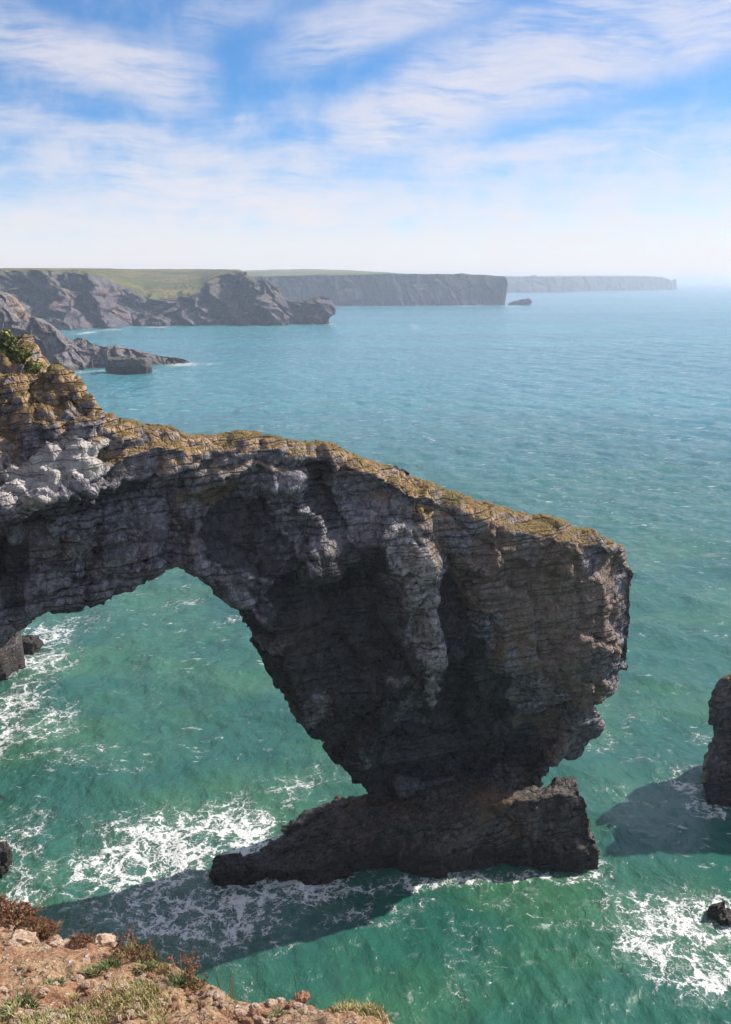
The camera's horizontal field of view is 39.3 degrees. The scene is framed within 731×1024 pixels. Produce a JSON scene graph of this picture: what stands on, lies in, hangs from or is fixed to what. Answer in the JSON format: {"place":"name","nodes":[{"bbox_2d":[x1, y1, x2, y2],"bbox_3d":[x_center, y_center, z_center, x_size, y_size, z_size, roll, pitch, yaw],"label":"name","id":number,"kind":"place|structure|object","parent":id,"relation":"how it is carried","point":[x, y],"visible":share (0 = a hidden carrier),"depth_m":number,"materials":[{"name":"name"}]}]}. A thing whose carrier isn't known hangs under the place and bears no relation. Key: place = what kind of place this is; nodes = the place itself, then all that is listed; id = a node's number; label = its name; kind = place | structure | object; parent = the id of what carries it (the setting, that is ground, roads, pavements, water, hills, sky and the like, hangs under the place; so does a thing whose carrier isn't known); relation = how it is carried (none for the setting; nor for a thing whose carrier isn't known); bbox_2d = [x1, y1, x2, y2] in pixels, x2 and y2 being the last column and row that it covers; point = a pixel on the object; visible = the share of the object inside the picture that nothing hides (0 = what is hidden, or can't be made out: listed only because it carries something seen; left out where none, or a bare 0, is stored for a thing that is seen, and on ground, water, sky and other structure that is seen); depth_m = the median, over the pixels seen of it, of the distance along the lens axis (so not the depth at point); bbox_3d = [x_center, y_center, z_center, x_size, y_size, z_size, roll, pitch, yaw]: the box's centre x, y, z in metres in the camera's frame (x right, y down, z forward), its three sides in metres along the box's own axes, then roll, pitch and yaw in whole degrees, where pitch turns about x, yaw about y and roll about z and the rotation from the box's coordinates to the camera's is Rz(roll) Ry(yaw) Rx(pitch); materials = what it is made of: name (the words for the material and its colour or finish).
{"place":"outdoors","nodes":[
{"label":"outdoors","id":0,"kind":"place"},
{"bbox_2d":[0,631,25,797],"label":"cliff","id":1,"kind":"structure","parent":0,"point":[12,659],"depth_m":112.43,"materials":[{"name":"stone"}]},
{"bbox_2d":[0,920,393,1023],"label":"ground","id":2,"kind":"structure","parent":0,"point":[53,962],"depth_m":6.12,"materials":[{"name":"soil"}]},
{"bbox_2d":[0,986,7,994],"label":"stone","id":3,"kind":"object","parent":2,"relation":"on","point":[3,990],"visible":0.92,"depth_m":5.94,"materials":[{"name":"beige stone"}]},
{"bbox_2d":[0,993,8,1000],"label":"stone","id":4,"kind":"object","parent":2,"relation":"on","point":[5,997],"visible":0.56,"depth_m":5.78,"materials":[{"name":"beige stone"}]},
{"bbox_2d":[0,892,21,914],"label":"thrift plant","id":5,"kind":"object","parent":2,"relation":"on","point":[3,900],"visible":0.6,"depth_m":8.22,"materials":[{"name":"brown plant"}]},
{"bbox_2d":[9,1019,18,1023],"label":"stone","id":6,"kind":"object","parent":2,"relation":"on","point":[14,1021],"visible":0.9,"depth_m":5.37,"materials":[{"name":"beige stone"}]},
{"bbox_2d":[7,938,21,946],"bbox_3d":[-2.394,2.970,7.002,0.121,0.060,0.072,22,37,19],"label":"stone","id":7,"kind":"object","parent":2,"relation":"on","point":[12,941],"visible":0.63,"depth_m":7.00,"materials":[{"name":"beige stone"}]},
{"bbox_2d":[18,964,25,969],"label":"stone","id":8,"kind":"object","parent":2,"relation":"on","point":[21,966],"visible":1,"depth_m":6.49,"materials":[{"name":"beige stone"}]},
{"bbox_2d":[0,987,45,1017],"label":"thrift plant","id":9,"kind":"object","parent":2,"relation":"on","point":[27,1000],"visible":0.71,"depth_m":5.55,"materials":[{"name":"green plant"}]},
{"bbox_2d":[8,929,38,944],"bbox_3d":[-2.424,3.030,7.258,0.207,0.119,0.152,12,21,-15],"label":"stone","id":10,"kind":"object","parent":2,"relation":"on","point":[23,937],"visible":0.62,"depth_m":7.24,"materials":[{"name":"beige stone"}]},
{"bbox_2d":[0,900,47,929],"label":"thrift plant","id":11,"kind":"object","parent":2,"relation":"on","point":[21,912],"visible":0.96,"depth_m":7.95,"materials":[{"name":"brown plant"}]},
{"bbox_2d":[12,911,41,928],"bbox_3d":[-2.556,3.128,7.789,0.240,0.089,0.251,-7,27,-27],"label":"thrift plant","id":12,"kind":"object","parent":2,"relation":"on","point":[27,920],"visible":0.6,"depth_m":7.79,"materials":[{"name":"brown plant"}]},
{"bbox_2d":[23,1009,35,1016],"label":"stone","id":13,"kind":"object","parent":2,"relation":"on","point":[30,1011],"visible":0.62,"depth_m":5.46,"materials":[{"name":"beige stone"}]},
{"bbox_2d":[27,966,33,972],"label":"stone","id":14,"kind":"object","parent":2,"relation":"on","point":[30,969],"visible":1,"depth_m":6.41,"materials":[{"name":"beige stone"}]},
{"bbox_2d":[24,916,62,940],"bbox_3d":[-2.388,3.051,7.526,0.375,0.139,0.392,-4,1,-15],"label":"thrift plant","id":15,"kind":"object","parent":2,"relation":"on","point":[43,926],"visible":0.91,"depth_m":7.52,"materials":[{"name":"brown plant"}]},
{"bbox_2d":[38,987,49,997],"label":"stone","id":16,"kind":"object","parent":2,"relation":"on","point":[44,992],"visible":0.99,"depth_m":5.98,"materials":[{"name":"beige stone"}]},
{"bbox_2d":[37,944,51,950],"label":"stone","id":17,"kind":"object","parent":2,"relation":"on","point":[45,946],"visible":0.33,"depth_m":6.92,"materials":[{"name":"beige stone"}]},
{"bbox_2d":[46,938,56,943],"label":"stone","id":18,"kind":"object","parent":2,"relation":"on","point":[49,940],"visible":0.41,"depth_m":7.24,"materials":[{"name":"brown stone"}]},
{"bbox_2d":[30,1007,72,1023],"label":"thrift plant","id":19,"kind":"object","parent":2,"relation":"on","point":[46,1013],"visible":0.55,"depth_m":5.47,"materials":[{"name":"green plant"}]},
{"bbox_2d":[46,1012,56,1018],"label":"stone","id":20,"kind":"object","parent":2,"relation":"on","point":[53,1013],"visible":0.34,"depth_m":5.45,"materials":[{"name":"beige stone"}]},
{"bbox_2d":[37,976,66,986],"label":"thrift plant","id":21,"kind":"object","parent":2,"relation":"on","point":[50,981],"visible":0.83,"depth_m":6.17,"materials":[{"name":"green plant"}]},
{"bbox_2d":[47,1018,59,1023],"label":"stone","id":22,"kind":"object","parent":2,"relation":"on","point":[53,1022],"visible":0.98,"depth_m":5.29,"materials":[{"name":"beige stone"}]},
{"bbox_2d":[51,981,59,985],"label":"stone","id":23,"kind":"object","parent":2,"relation":"on","point":[55,983],"visible":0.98,"depth_m":6.09,"materials":[{"name":"beige stone"}]},
{"bbox_2d":[48,939,65,947],"bbox_3d":[-2.153,3.021,7.143,0.107,0.073,0.120,-15,-12,43],"label":"stone","id":24,"kind":"object","parent":2,"relation":"on","point":[59,942],"visible":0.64,"depth_m":7.12,"materials":[{"name":"beige stone"}]},
{"bbox_2d":[58,1013,67,1019],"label":"stone","id":25,"kind":"object","parent":2,"relation":"on","point":[60,1016],"visible":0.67,"depth_m":5.43,"materials":[{"name":"beige stone"}]},
{"bbox_2d":[64,941,78,948],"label":"stone","id":26,"kind":"object","parent":2,"relation":"on","point":[67,945],"visible":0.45,"depth_m":6.93,"materials":[{"name":"brown stone"}]},
{"bbox_2d":[64,991,81,1001],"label":"thrift plant","id":27,"kind":"object","parent":2,"relation":"on","point":[71,998],"visible":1,"depth_m":5.91,"materials":[{"name":"beige plant"}]},
{"bbox_2d":[71,974,83,981],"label":"stone","id":28,"kind":"object","parent":2,"relation":"on","point":[77,977],"visible":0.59,"depth_m":6.28,"materials":[{"name":"beige stone"}]},
{"bbox_2d":[63,928,102,949],"bbox_3d":[-1.920,2.916,6.920,0.294,0.109,0.308,3,26,11],"label":"thrift plant","id":29,"kind":"object","parent":2,"relation":"on","point":[79,939],"visible":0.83,"depth_m":6.94,"materials":[{"name":"brown plant"}]},
{"bbox_2d":[81,980,89,988],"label":"stone","id":30,"kind":"object","parent":2,"relation":"on","point":[85,984],"visible":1,"depth_m":6.11,"materials":[{"name":"beige stone"}]},
{"bbox_2d":[81,956,89,962],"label":"stone","id":31,"kind":"object","parent":2,"relation":"on","point":[86,959],"visible":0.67,"depth_m":6.57,"materials":[{"name":"beige stone"}]},
{"bbox_2d":[84,988,94,995],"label":"stone","id":32,"kind":"object","parent":2,"relation":"on","point":[86,993],"visible":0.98,"depth_m":5.89,"materials":[{"name":"beige stone"}]},
{"bbox_2d":[79,963,110,976],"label":"thrift plant","id":33,"kind":"object","parent":2,"relation":"on","point":[95,969],"visible":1,"depth_m":6.40,"materials":[{"name":"green plant"}]},
{"bbox_2d":[89,1009,101,1018],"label":"stone","id":34,"kind":"object","parent":2,"relation":"on","point":[94,1011],"visible":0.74,"depth_m":5.50,"materials":[{"name":"beige stone"}]},
{"bbox_2d":[93,986,103,993],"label":"stone","id":35,"kind":"object","parent":2,"relation":"on","point":[98,990],"visible":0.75,"depth_m":5.93,"materials":[{"name":"beige stone"}]},
{"bbox_2d":[97,981,110,989],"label":"stone","id":36,"kind":"object","parent":2,"relation":"on","point":[103,983],"visible":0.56,"depth_m":5.98,"materials":[{"name":"beige stone"}]},
{"bbox_2d":[93,933,116,947],"bbox_3d":[-1.809,3.001,7.117,0.179,0.154,0.165,5,15,-31],"label":"stone","id":37,"kind":"object","parent":2,"relation":"on","point":[107,938],"visible":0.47,"depth_m":7.08,"materials":[{"name":"beige stone"}]},
{"bbox_2d":[102,987,114,993],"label":"stone","id":38,"kind":"object","parent":2,"relation":"on","point":[109,989],"visible":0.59,"depth_m":5.87,"materials":[{"name":"beige stone"}]},
{"bbox_2d":[94,954,123,972],"bbox_3d":[-1.603,2.860,6.437,0.210,0.030,0.200,3,26,14],"label":"thrift plant","id":39,"kind":"object","parent":2,"relation":"on","point":[111,963],"visible":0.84,"depth_m":6.47,"materials":[{"name":"green plant"}]},
{"bbox_2d":[116,1014,121,1021],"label":"stone","id":40,"kind":"object","parent":2,"relation":"on","point":[118,1018],"visible":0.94,"depth_m":5.47,"materials":[{"name":"beige stone"}]},
{"bbox_2d":[113,982,130,994],"bbox_3d":[-1.392,2.737,5.851,0.108,0.067,0.088,-20,3,-17],"label":"stone","id":41,"kind":"object","parent":2,"relation":"on","point":[124,984],"visible":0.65,"depth_m":5.84,"materials":[{"name":"beige stone"}]},
{"bbox_2d":[108,925,148,961],"bbox_3d":[-1.527,2.823,6.630,0.278,0.193,0.267,11,29,39],"label":"thrift plant","id":42,"kind":"object","parent":2,"relation":"on","point":[132,946],"visible":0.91,"depth_m":6.65,"materials":[{"name":"green plant"}]},
{"bbox_2d":[125,1010,134,1019],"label":"stone","id":43,"kind":"object","parent":2,"relation":"on","point":[130,1013],"visible":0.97,"depth_m":5.50,"materials":[{"name":"beige stone"}]},
{"bbox_2d":[128,959,160,973],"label":"thrift plant","id":44,"kind":"object","parent":2,"relation":"on","point":[148,963],"visible":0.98,"depth_m":6.47,"materials":[{"name":"green plant"}]},
{"bbox_2d":[130,939,162,963],"bbox_3d":[-1.411,2.861,6.605,0.202,0.146,0.210,-24,24,-32],"label":"thrift plant","id":45,"kind":"object","parent":2,"relation":"on","point":[146,958],"visible":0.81,"depth_m":6.64,"materials":[{"name":"brown plant"}]},
{"bbox_2d":[144,1010,152,1018],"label":"stone","id":46,"kind":"object","parent":2,"relation":"on","point":[148,1013],"visible":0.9,"depth_m":5.52,"materials":[{"name":"beige stone"}]},
{"bbox_2d":[145,973,155,978],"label":"stone","id":47,"kind":"object","parent":2,"relation":"on","point":[150,975],"visible":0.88,"depth_m":6.29,"materials":[{"name":"beige stone"}]},
{"bbox_2d":[147,1009,173,1023],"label":"thrift plant","id":48,"kind":"object","parent":2,"relation":"on","point":[153,1019],"visible":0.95,"depth_m":5.48,"materials":[{"name":"beige plant"}]},
{"bbox_2d":[152,958,173,977],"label":"thrift plant","id":49,"kind":"object","parent":2,"relation":"on","point":[159,970],"visible":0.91,"depth_m":6.45,"materials":[{"name":"brown plant"}]},
{"bbox_2d":[168,1001,180,1011],"bbox_3d":[-1.065,2.764,5.714,0.073,0.057,0.076,-16,29,-23],"label":"stone","id":50,"kind":"object","parent":2,"relation":"on","point":[172,1005],"visible":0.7,"depth_m":5.70,"materials":[{"name":"brown stone"}]},
{"bbox_2d":[172,995,178,1000],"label":"stone","id":51,"kind":"object","parent":2,"relation":"on","point":[175,997],"visible":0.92,"depth_m":5.82,"materials":[{"name":"beige stone"}]},
{"bbox_2d":[166,972,195,989],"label":"thrift plant","id":52,"kind":"object","parent":2,"relation":"on","point":[178,980],"visible":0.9,"depth_m":6.17,"materials":[{"name":"green plant"}]},
{"bbox_2d":[164,950,203,985],"bbox_3d":[-1.110,2.777,6.219,0.249,0.173,0.239,0,0,-2],"label":"thrift plant","id":53,"kind":"object","parent":2,"relation":"on","point":[186,973],"visible":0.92,"depth_m":6.25,"materials":[{"name":"brown plant"}]},
{"bbox_2d":[185,991,193,996],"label":"stone","id":54,"kind":"object","parent":2,"relation":"on","point":[189,993],"visible":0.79,"depth_m":5.95,"materials":[{"name":"brown stone"}]},
{"bbox_2d":[188,996,193,1001],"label":"stone","id":55,"kind":"object","parent":2,"relation":"on","point":[190,998],"visible":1,"depth_m":5.87,"materials":[{"name":"beige stone"}]},
{"bbox_2d":[0,920,391,1023],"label":"grass","id":56,"kind":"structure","parent":2,"relation":"on","point":[150,1001],"depth_m":5.57,"materials":[{"name":"green plant"}]},
{"bbox_2d":[184,970,208,991],"bbox_3d":[-1.005,2.808,6.110,0.174,0.121,0.167,-7,27,-28],"label":"thrift plant","id":57,"kind":"object","parent":2,"relation":"on","point":[197,985],"visible":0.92,"depth_m":6.10,"materials":[{"name":"brown plant"}]},
{"bbox_2d":[198,1000,205,1008],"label":"stone","id":58,"kind":"object","parent":2,"relation":"on","point":[202,1003],"visible":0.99,"depth_m":5.74,"materials":[{"name":"brown stone"}]},
{"bbox_2d":[199,989,207,995],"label":"stone","id":59,"kind":"object","parent":2,"relation":"on","point":[201,992],"visible":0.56,"depth_m":6.01,"materials":[{"name":"brown stone"}]},
{"bbox_2d":[205,990,213,996],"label":"stone","id":60,"kind":"object","parent":2,"relation":"on","point":[209,993],"visible":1,"depth_m":5.89,"materials":[{"name":"beige stone"}]},
{"bbox_2d":[212,1000,220,1006],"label":"stone","id":61,"kind":"object","parent":2,"relation":"on","point":[215,1003],"visible":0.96,"depth_m":5.77,"materials":[{"name":"beige stone"}]},
{"bbox_2d":[213,991,224,1001],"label":"stone","id":62,"kind":"object","parent":2,"relation":"on","point":[219,995],"visible":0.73,"depth_m":5.85,"materials":[{"name":"beige stone"}]},
{"bbox_2d":[214,990,224,997],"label":"stone","id":63,"kind":"object","parent":2,"relation":"on","point":[217,991],"visible":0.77,"depth_m":5.90,"materials":[{"name":"beige stone"}]},
{"bbox_2d":[220,1002,227,1007],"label":"stone","id":64,"kind":"object","parent":2,"relation":"on","point":[223,1004],"visible":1,"depth_m":5.75,"materials":[{"name":"beige stone"}]},
{"bbox_2d":[223,1010,232,1018],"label":"stone","id":65,"kind":"object","parent":2,"relation":"on","point":[227,1014],"visible":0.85,"depth_m":5.49,"materials":[{"name":"brown stone"}]},
{"bbox_2d":[235,1012,243,1019],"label":"stone","id":66,"kind":"object","parent":2,"relation":"on","point":[238,1016],"visible":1,"depth_m":5.43,"materials":[{"name":"brown stone"}]},
{"bbox_2d":[232,1007,246,1014],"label":"stone","id":67,"kind":"object","parent":2,"relation":"on","point":[239,1010],"visible":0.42,"depth_m":5.58,"materials":[{"name":"beige stone"}]},
{"bbox_2d":[241,1017,253,1023],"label":"stone","id":68,"kind":"object","parent":2,"relation":"on","point":[247,1020],"visible":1,"depth_m":5.39,"materials":[{"name":"brown stone"}]},
{"bbox_2d":[249,1008,259,1016],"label":"stone","id":69,"kind":"object","parent":2,"relation":"on","point":[253,1012],"visible":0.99,"depth_m":5.53,"materials":[{"name":"brown stone"}]},
{"bbox_2d":[249,1002,261,1008],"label":"stone","id":70,"kind":"object","parent":2,"relation":"on","point":[254,1005],"visible":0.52,"depth_m":5.70,"materials":[{"name":"beige stone"}]},
{"bbox_2d":[252,1014,264,1023],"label":"stone","id":71,"kind":"object","parent":2,"relation":"on","point":[256,1019],"visible":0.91,"depth_m":5.48,"materials":[{"name":"beige stone"}]},
{"bbox_2d":[261,1019,270,1023],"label":"stone","id":72,"kind":"object","parent":2,"relation":"on","point":[266,1021],"visible":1,"depth_m":5.40,"materials":[{"name":"beige stone"}]},
{"bbox_2d":[262,1011,269,1017],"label":"stone","id":73,"kind":"object","parent":2,"relation":"on","point":[266,1014],"visible":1,"depth_m":5.55,"materials":[{"name":"brown stone"}]},
{"bbox_2d":[265,997,285,1007],"bbox_3d":[-0.505,2.793,5.806,0.123,0.075,0.069,0,31,-31],"label":"stone","id":74,"kind":"object","parent":2,"relation":"on","point":[270,1002],"visible":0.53,"depth_m":5.79,"materials":[{"name":"beige stone"}]},
{"bbox_2d":[268,1005,284,1018],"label":"thrift plant","id":75,"kind":"object","parent":2,"relation":"on","point":[275,1011],"visible":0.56,"depth_m":5.53,"materials":[{"name":"green plant"}]},
{"bbox_2d":[286,1009,293,1013],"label":"stone","id":76,"kind":"object","parent":2,"relation":"on","point":[289,1011],"visible":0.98,"depth_m":5.49,"materials":[{"name":"beige stone"}]},
{"bbox_2d":[287,1000,295,1008],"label":"stone","id":77,"kind":"object","parent":2,"relation":"on","point":[290,1004],"visible":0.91,"depth_m":5.63,"materials":[{"name":"brown stone"}]},
{"bbox_2d":[288,1008,304,1015],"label":"thrift plant","id":78,"kind":"object","parent":2,"relation":"on","point":[303,1013],"visible":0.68,"depth_m":5.47,"materials":[{"name":"green plant"}]},
{"bbox_2d":[294,1002,301,1008],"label":"stone","id":79,"kind":"object","parent":2,"relation":"on","point":[296,1005],"visible":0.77,"depth_m":5.63,"materials":[{"name":"beige stone"}]},
{"bbox_2d":[294,990,310,1003],"bbox_3d":[-0.357,2.726,5.748,0.096,0.062,0.095,-7,6,3],"label":"stone","id":80,"kind":"object","parent":2,"relation":"on","point":[303,996],"visible":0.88,"depth_m":5.73,"materials":[{"name":"brown stone"}]},
{"bbox_2d":[306,1009,317,1015],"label":"stone","id":81,"kind":"object","parent":2,"relation":"on","point":[310,1011],"visible":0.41,"depth_m":5.46,"materials":[{"name":"beige stone"}]},
{"bbox_2d":[378,1014,388,1022],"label":"stone","id":82,"kind":"object","parent":2,"relation":"on","point":[385,1017],"visible":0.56,"depth_m":5.25,"materials":[{"name":"beige stone"}]},
{"bbox_2d":[0,281,730,1023],"bbox_3d":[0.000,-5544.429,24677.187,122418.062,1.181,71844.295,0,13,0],"label":"sea","id":83,"kind":"structure","parent":0,"point":[160,747],"depth_m":102.00,"materials":[{"name":"liquid"}]},
{"bbox_2d":[0,840,12,877],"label":"sea rock","id":84,"kind":"object","parent":83,"relation":"in","point":[6,859],"visible":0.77,"depth_m":74.16,"materials":[{"name":"grey stone"}]},
{"bbox_2d":[22,634,41,654],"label":"sea rock","id":85,"kind":"object","parent":83,"relation":"in","point":[32,644],"visible":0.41,"depth_m":117.86,"materials":[{"name":"grey stone"}]},
{"bbox_2d":[0,291,189,370],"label":"headland","id":86,"kind":"structure","parent":83,"relation":"in","point":[53,343],"depth_m":503.36,"materials":[{"name":"stone"}]},
{"bbox_2d":[105,356,151,374],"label":"sea rock","id":87,"kind":"object","parent":83,"relation":"in","point":[124,365],"visible":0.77,"depth_m":470.49,"materials":[{"name":"grey stone"}]},
{"bbox_2d":[150,322,161,326],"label":"sea rock","id":88,"kind":"object","parent":83,"relation":"in","point":[155,324],"visible":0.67,"depth_m":947.57,"materials":[{"name":"grey stone"}]},
{"bbox_2d":[0,268,335,330],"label":"headland","id":89,"kind":"structure","parent":83,"relation":"in","point":[69,299],"depth_m":990.44,"materials":[{"name":"grey stone"}]},
{"bbox_2d":[209,851,262,885],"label":"sea rock","id":90,"kind":"object","parent":83,"relation":"in","point":[233,869],"visible":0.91,"depth_m":73.11,"materials":[{"name":"grey stone"}]},
{"bbox_2d":[0,334,633,885],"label":"rock arch","id":91,"kind":"object","parent":83,"relation":"in","point":[442,666],"visible":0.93,"depth_m":68.82,"materials":[{"name":"stone"}]},
{"bbox_2d":[0,328,17,352],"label":"shrub","id":92,"kind":"object","parent":91,"relation":"on","point":[7,340],"visible":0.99,"depth_m":57.79,"materials":[{"name":"green plant"}]},
{"bbox_2d":[5,344,32,364],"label":"shrub","id":93,"kind":"object","parent":91,"relation":"on","point":[18,354],"visible":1,"depth_m":57.96,"materials":[{"name":"green plant"}]},
{"bbox_2d":[23,359,42,373],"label":"shrub","id":94,"kind":"object","parent":91,"relation":"on","point":[32,366],"visible":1,"depth_m":58.16,"materials":[{"name":"green plant"}]},
{"bbox_2d":[244,269,507,305],"bbox_3d":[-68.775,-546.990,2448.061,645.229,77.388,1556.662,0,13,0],"label":"headland","id":95,"kind":"structure","parent":83,"relation":"in","point":[350,288],"depth_m":1735.68,"materials":[{"name":"stone"}]},
{"bbox_2d":[508,298,531,304],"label":"sea rock","id":96,"kind":"object","parent":83,"relation":"in","point":[527,301],"visible":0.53,"depth_m":1772.45,"materials":[{"name":"stone"}]},
{"bbox_2d":[504,275,676,291],"bbox_3d":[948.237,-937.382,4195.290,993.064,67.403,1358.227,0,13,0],"label":"headland","id":97,"kind":"structure","parent":83,"relation":"in","point":[534,283],"depth_m":3947.34,"materials":[{"name":"stone"}]},
{"bbox_2d":[701,674,730,806],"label":"sea stack","id":98,"kind":"object","parent":83,"relation":"in","point":[716,776],"visible":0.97,"depth_m":84.52,"materials":[{"name":"stone"}]},
{"bbox_2d":[707,901,730,926],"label":"sea rock","id":99,"kind":"object","parent":83,"relation":"in","point":[720,912],"visible":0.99,"depth_m":69.17,"materials":[{"name":"grey stone"}]},
{"bbox_2d":[0,0,730,280],"label":"sky","id":100,"kind":"structure","parent":0,"point":[474,137],"materials":[{"name":"blue"}]}
]}

